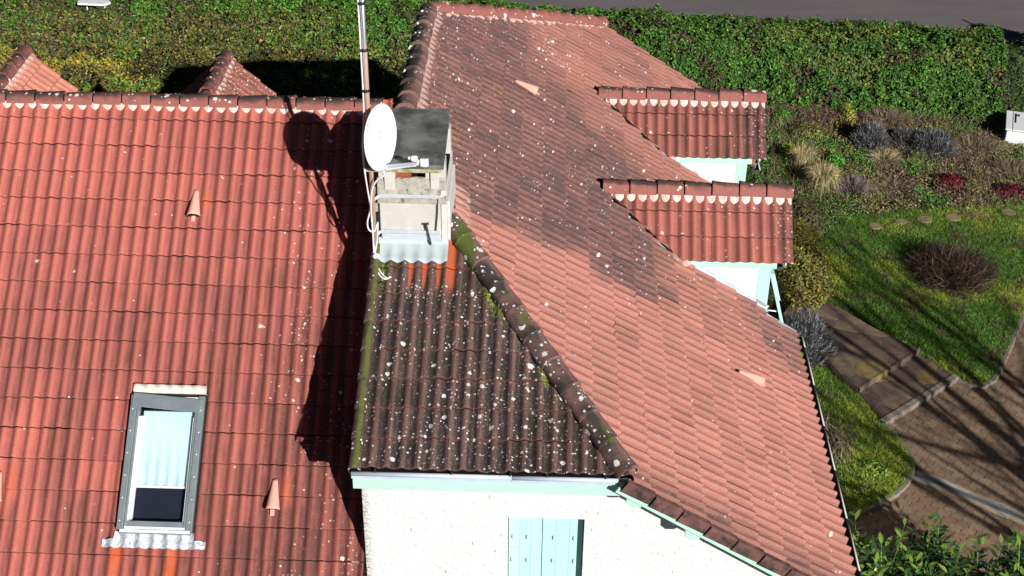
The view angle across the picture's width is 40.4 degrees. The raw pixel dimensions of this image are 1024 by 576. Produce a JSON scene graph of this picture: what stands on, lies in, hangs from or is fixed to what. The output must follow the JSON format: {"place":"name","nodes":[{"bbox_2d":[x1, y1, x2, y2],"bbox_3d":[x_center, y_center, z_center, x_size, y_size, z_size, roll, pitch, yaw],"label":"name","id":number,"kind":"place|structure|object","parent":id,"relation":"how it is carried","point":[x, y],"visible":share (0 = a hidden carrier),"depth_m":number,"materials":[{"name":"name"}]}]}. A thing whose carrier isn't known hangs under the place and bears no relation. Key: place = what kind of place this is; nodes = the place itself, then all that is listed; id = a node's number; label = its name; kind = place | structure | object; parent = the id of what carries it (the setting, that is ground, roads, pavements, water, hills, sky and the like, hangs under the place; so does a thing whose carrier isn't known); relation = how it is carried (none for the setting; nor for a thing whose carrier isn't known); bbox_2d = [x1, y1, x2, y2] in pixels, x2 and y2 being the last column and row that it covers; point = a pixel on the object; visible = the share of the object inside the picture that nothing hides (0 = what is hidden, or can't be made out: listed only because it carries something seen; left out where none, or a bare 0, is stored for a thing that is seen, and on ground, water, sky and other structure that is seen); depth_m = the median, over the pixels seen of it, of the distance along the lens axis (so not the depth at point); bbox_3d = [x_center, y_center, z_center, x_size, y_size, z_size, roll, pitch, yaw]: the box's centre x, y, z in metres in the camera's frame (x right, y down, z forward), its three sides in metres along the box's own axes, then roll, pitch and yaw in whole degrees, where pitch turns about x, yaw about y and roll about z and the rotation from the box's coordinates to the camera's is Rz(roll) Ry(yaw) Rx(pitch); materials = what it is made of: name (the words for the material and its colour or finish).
{"place":"outdoors","nodes":[
{"label":"outdoors","id":0,"kind":"place"},
{"bbox_2d":[77,0,110,9],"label":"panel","id":1,"kind":"object","parent":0,"point":[104,3],"visible":0.5,"depth_m":34.61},
{"bbox_2d":[392,0,1023,75],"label":"road","id":2,"kind":"structure","parent":0,"point":[1007,16],"depth_m":39.37,"materials":[{"name":"grey asphalt"}]},
{"bbox_2d":[431,87,1023,572],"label":"ground","id":3,"kind":"structure","parent":0,"point":[771,303],"depth_m":30.57,"materials":[{"name":"soil"}]},
{"bbox_2d":[0,40,405,151],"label":"shrub row","id":4,"kind":"object","parent":3,"relation":"on","point":[164,69],"visible":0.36,"depth_m":32.63,"materials":[{"name":"green plant"}]},
{"bbox_2d":[0,0,615,63],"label":"hedge","id":5,"kind":"object","parent":3,"relation":"on","point":[64,29],"visible":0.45,"depth_m":34.27,"materials":[{"name":"green plant"}]},
{"bbox_2d":[0,1,861,575],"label":"house","id":6,"kind":"structure","parent":3,"relation":"on","point":[222,353],"depth_m":15.56,"materials":[{"name":"tile"}]},
{"bbox_2d":[102,384,207,549],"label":"roof window","id":7,"kind":"structure","parent":6,"relation":"in","point":[159,493],"depth_m":15.10,"materials":[{"name":"grey metal"}]},
{"bbox_2d":[376,212,380,235],"bbox_3d":[-1.454,-0.688,15.049,0.057,0.281,0.067,1,33,1],"label":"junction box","id":8,"kind":"object","parent":6,"relation":"attached to","point":[378,219],"visible":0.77,"depth_m":14.98,"materials":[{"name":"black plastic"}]},
{"bbox_2d":[375,222,389,277],"bbox_3d":[-1.408,-0.397,14.899,0.090,0.501,0.384,-12,35,-18],"label":"cable","id":9,"kind":"object","parent":6,"relation":"attached to","point":[375,252],"visible":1,"depth_m":14.96,"materials":[{"name":"white plastic"}]},
{"bbox_2d":[358,0,449,250],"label":"antenna mast","id":10,"kind":"object","parent":6,"relation":"attached to","point":[364,50],"visible":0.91,"depth_m":14.67,"materials":[{"name":"metal"}]},
{"bbox_2d":[357,0,377,231],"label":"cable","id":11,"kind":"object","parent":10,"relation":"attached to","point":[363,117],"visible":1,"depth_m":14.18,"materials":[{"name":"white plastic"}]},
{"bbox_2d":[364,103,428,170],"bbox_3d":[-1.191,-1.540,14.248,0.644,0.713,0.579,-3,33,-5],"label":"satellite dish","id":12,"kind":"object","parent":10,"relation":"attached to","point":[380,133],"visible":1,"depth_m":14.28,"materials":[{"name":"white paint"}]},
{"bbox_2d":[370,165,416,279],"bbox_3d":[-1.291,-0.707,14.607,0.577,1.354,0.244,15,36,21],"label":"cable","id":13,"kind":"object","parent":12,"relation":"hanging from","point":[383,175],"visible":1,"depth_m":14.72,"materials":[{"name":"white plastic"}]},
{"bbox_2d":[770,107,791,126],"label":"perennial","id":14,"kind":"object","parent":3,"relation":"on","point":[782,112],"visible":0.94,"depth_m":33.23,"materials":[{"name":"green plant"}]},
{"bbox_2d":[779,142,797,164],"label":"perennial","id":15,"kind":"object","parent":3,"relation":"on","point":[786,148],"visible":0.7,"depth_m":31.59,"materials":[{"name":"green plant"}]},
{"bbox_2d":[787,136,819,172],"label":"grass tuft","id":16,"kind":"object","parent":3,"relation":"on","point":[802,156],"visible":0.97,"depth_m":31.12,"materials":[{"name":"beige plant"}]},
{"bbox_2d":[599,3,1008,125],"bbox_3d":[6.952,-5.647,34.228,9.838,1.996,2.704,4,33,5],"label":"hedge","id":17,"kind":"object","parent":3,"relation":"on","point":[860,65],"visible":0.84,"depth_m":33.53,"materials":[{"name":"green plant"}]},
{"bbox_2d":[769,216,839,311],"bbox_3d":[5.645,-0.522,27.401,1.502,1.100,3.266,1,33,1],"label":"shrub","id":18,"kind":"object","parent":3,"relation":"on","point":[807,256],"visible":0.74,"depth_m":26.78,"materials":[{"name":"green plant"}]},
{"bbox_2d":[787,121,826,144],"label":"perennial","id":19,"kind":"object","parent":3,"relation":"on","point":[812,127],"visible":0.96,"depth_m":32.47,"materials":[{"name":"green plant"}]},
{"bbox_2d":[778,307,837,369],"bbox_3d":[5.250,0.840,25.086,1.295,0.986,1.413,-28,43,-36],"label":"lavender","id":20,"kind":"object","parent":3,"relation":"on","point":[804,326],"visible":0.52,"depth_m":24.94,"materials":[{"name":"grey plant"}]},
{"bbox_2d":[792,193,829,232],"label":"shrub","id":21,"kind":"object","parent":3,"relation":"on","point":[804,214],"visible":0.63,"depth_m":28.97,"materials":[{"name":"green plant"}]},
{"bbox_2d":[795,156,843,197],"bbox_3d":[6.753,-2.488,30.262,1.153,0.900,1.212,1,33,1],"label":"grass tuft","id":22,"kind":"object","parent":3,"relation":"on","point":[822,175],"visible":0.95,"depth_m":30.22,"materials":[{"name":"beige plant"}]},
{"bbox_2d":[827,172,838,188],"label":"perennial","id":23,"kind":"object","parent":3,"relation":"on","point":[837,175],"visible":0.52,"depth_m":30.54,"materials":[{"name":"yellow plant"}]},
{"bbox_2d":[825,151,846,170],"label":"perennial","id":24,"kind":"object","parent":3,"relation":"on","point":[837,157],"visible":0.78,"depth_m":31.29,"materials":[{"name":"green plant"}]},
{"bbox_2d":[835,102,856,128],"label":"perennial","id":25,"kind":"object","parent":3,"relation":"on","point":[847,115],"visible":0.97,"depth_m":33.17,"materials":[{"name":"yellow plant"}]},
{"bbox_2d":[831,174,872,197],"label":"heather","id":26,"kind":"object","parent":3,"relation":"on","point":[857,181],"visible":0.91,"depth_m":30.25,"materials":[{"name":"grey plant"}]},
{"bbox_2d":[848,120,891,154],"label":"lavender","id":27,"kind":"object","parent":3,"relation":"on","point":[868,132],"visible":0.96,"depth_m":32.08,"materials":[{"name":"grey plant"}]},
{"bbox_2d":[855,457,889,478],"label":"perennial","id":28,"kind":"object","parent":3,"relation":"on","point":[871,464],"visible":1,"depth_m":22.55,"materials":[{"name":"green plant"}]},
{"bbox_2d":[847,422,914,518],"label":"kerb","id":29,"kind":"structure","parent":3,"relation":"on","point":[877,505],"depth_m":22.12,"materials":[{"name":"concrete"}]},
{"bbox_2d":[858,146,908,166],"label":"grass tuft","id":30,"kind":"object","parent":3,"relation":"on","point":[890,155],"visible":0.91,"depth_m":31.47,"materials":[{"name":"beige plant"}]},
{"bbox_2d":[745,100,1023,302],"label":"ground cover","id":31,"kind":"object","parent":3,"relation":"on","point":[929,179],"visible":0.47,"depth_m":31.15,"materials":[{"name":"green plant"}]},
{"bbox_2d":[858,106,916,128],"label":"dry bush","id":32,"kind":"object","parent":3,"relation":"on","point":[892,114],"visible":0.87,"depth_m":33.14,"materials":[{"name":"brown plant"}]},
{"bbox_2d":[857,348,919,393],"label":"kerb","id":33,"kind":"structure","parent":3,"relation":"on","point":[888,370],"depth_m":24.69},
{"bbox_2d":[868,175,929,199],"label":"dry bush","id":34,"kind":"object","parent":3,"relation":"on","point":[894,188],"visible":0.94,"depth_m":30.38,"materials":[{"name":"brown plant"}]},
{"bbox_2d":[887,126,919,152],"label":"lavender","id":35,"kind":"object","parent":3,"relation":"on","point":[897,135],"visible":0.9,"depth_m":32.06,"materials":[{"name":"grey plant"}]},
{"bbox_2d":[904,163,922,175],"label":"perennial","id":36,"kind":"object","parent":3,"relation":"on","point":[914,170],"visible":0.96,"depth_m":31.08,"materials":[{"name":"green plant"}]},
{"bbox_2d":[879,374,958,424],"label":"kerb","id":37,"kind":"structure","parent":3,"relation":"on","point":[919,400],"depth_m":24.11,"materials":[{"name":"concrete"}]},
{"bbox_2d":[905,127,958,164],"bbox_3d":[9.607,-3.345,31.879,1.252,0.705,1.337,1,33,1],"label":"lavender","id":38,"kind":"object","parent":3,"relation":"on","point":[934,137],"visible":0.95,"depth_m":31.72,"materials":[{"name":"grey plant"}]},
{"bbox_2d":[927,173,974,192],"bbox_3d":[9.669,-2.325,30.685,1.080,0.356,0.700,1,33,1],"label":"heuchera","id":39,"kind":"object","parent":3,"relation":"on","point":[952,181],"visible":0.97,"depth_m":30.56,"materials":[{"name":"red plant"}]},
{"bbox_2d":[945,130,1016,163],"bbox_3d":[10.664,-3.259,31.939,1.817,0.664,1.379,20,38,27],"label":"dry bush","id":40,"kind":"object","parent":3,"relation":"on","point":[982,145],"visible":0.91,"depth_m":31.88,"materials":[{"name":"brown plant"}]},
{"bbox_2d":[957,305,1023,388],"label":"kerb","id":41,"kind":"structure","parent":3,"relation":"on","point":[980,385],"depth_m":24.86,"materials":[{"name":"concrete"}]},
{"bbox_2d":[976,156,1023,180],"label":"dry bush","id":42,"kind":"object","parent":3,"relation":"on","point":[1014,166],"visible":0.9,"depth_m":31.08,"materials":[{"name":"brown plant"}]},
{"bbox_2d":[986,182,1023,202],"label":"heuchera","id":43,"kind":"object","parent":3,"relation":"on","point":[1012,186],"visible":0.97,"depth_m":30.25,"materials":[{"name":"red plant"}]},
{"bbox_2d":[994,41,1023,122],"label":"hedge","id":44,"kind":"object","parent":3,"relation":"on","point":[1015,79],"visible":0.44,"depth_m":33.14,"materials":[{"name":"green plant"}]},
{"bbox_2d":[1004,110,1023,148],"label":"cabinet","id":45,"kind":"object","parent":3,"relation":"on","point":[1014,129],"visible":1,"depth_m":32.20,"materials":[{"name":"metal"}]},
{"bbox_2d":[1007,31,1023,56],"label":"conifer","id":46,"kind":"object","parent":3,"relation":"on","point":[1019,42],"visible":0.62,"depth_m":36.39,"materials":[{"name":"green plant"}]},
{"bbox_2d":[779,293,915,394],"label":"path","id":47,"kind":"structure","parent":0,"point":[866,352],"depth_m":25.24,"materials":[{"name":"brown stone"}]},
{"bbox_2d":[811,365,914,513],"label":"lawn","id":48,"kind":"structure","parent":0,"point":[835,384],"depth_m":22.95,"materials":[{"name":"green plant"}]},
{"bbox_2d":[822,411,863,467],"bbox_3d":[5.289,2.469,23.135,1.418,0.340,1.776,11,34,15],"label":"dry bush","id":49,"kind":"object","parent":48,"relation":"on","point":[836,435],"visible":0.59,"depth_m":23.14,"materials":[{"name":"brown plant"}]},
{"bbox_2d":[860,355,951,421],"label":"path","id":50,"kind":"structure","parent":0,"point":[909,380],"depth_m":24.44,"materials":[{"name":"brown stone"}]},
{"bbox_2d":[812,201,1023,384],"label":"lawn","id":51,"kind":"structure","parent":0,"point":[933,288],"depth_m":27.02,"materials":[{"name":"green plant"}]},
{"bbox_2d":[868,222,882,229],"bbox_3d":[7.607,-1.292,29.120,0.285,0.045,0.247,1,33,1],"label":"stepping stone","id":52,"kind":"object","parent":51,"relation":"on","point":[871,225],"visible":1,"depth_m":29.08,"materials":[{"name":"beige stone"}]},
{"bbox_2d":[895,219,908,224],"bbox_3d":[8.190,-1.394,29.287,0.239,0.045,0.227,-24,40,-32],"label":"stepping stone","id":53,"kind":"object","parent":51,"relation":"on","point":[901,220],"visible":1,"depth_m":29.25,"materials":[{"name":"beige stone"}]},
{"bbox_2d":[917,216,931,223],"bbox_3d":[8.690,-1.437,29.361,0.300,0.045,0.296,1,33,1],"label":"stepping stone","id":54,"kind":"object","parent":51,"relation":"on","point":[921,219],"visible":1,"depth_m":29.33,"materials":[{"name":"beige stone"}]},
{"bbox_2d":[899,235,1006,299],"bbox_3d":[8.734,-0.374,27.447,2.124,1.072,2.064,1,33,1],"label":"bare bush","id":55,"kind":"object","parent":51,"relation":"on","point":[955,267],"visible":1,"depth_m":27.29,"materials":[{"name":"brown plant"}]},
{"bbox_2d":[945,214,960,221],"bbox_3d":[9.329,-1.490,29.453,0.329,0.045,0.285,1,33,1],"label":"stepping stone","id":56,"kind":"object","parent":51,"relation":"on","point":[949,217],"visible":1,"depth_m":29.41,"materials":[{"name":"beige stone"}]},
{"bbox_2d":[971,211,989,216],"bbox_3d":[9.956,-1.571,29.587,0.394,0.045,0.210,1,33,1],"label":"stepping stone","id":57,"kind":"object","parent":51,"relation":"on","point":[976,213],"visible":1,"depth_m":29.56,"materials":[{"name":"beige stone"}]},
{"bbox_2d":[1001,209,1015,215],"bbox_3d":[10.584,-1.608,29.654,0.302,0.045,0.282,1,33,1],"label":"stepping stone","id":58,"kind":"object","parent":51,"relation":"on","point":[1005,211],"visible":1,"depth_m":29.64,"materials":[{"name":"beige stone"}]},
{"bbox_2d":[848,321,1023,573],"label":"driveway","id":59,"kind":"structure","parent":0,"point":[964,437],"depth_m":22.85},
{"bbox_2d":[847,509,1023,575],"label":"laurel","id":60,"kind":"object","parent":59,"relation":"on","point":[925,560],"visible":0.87,"depth_m":18.19,"materials":[{"name":"green plant"}]},
{"bbox_2d":[913,469,1023,525],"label":"drain channel","id":61,"kind":"object","parent":59,"relation":"on","point":[973,498],"visible":1,"depth_m":22.13,"materials":[{"name":"grey concrete"}]}
]}

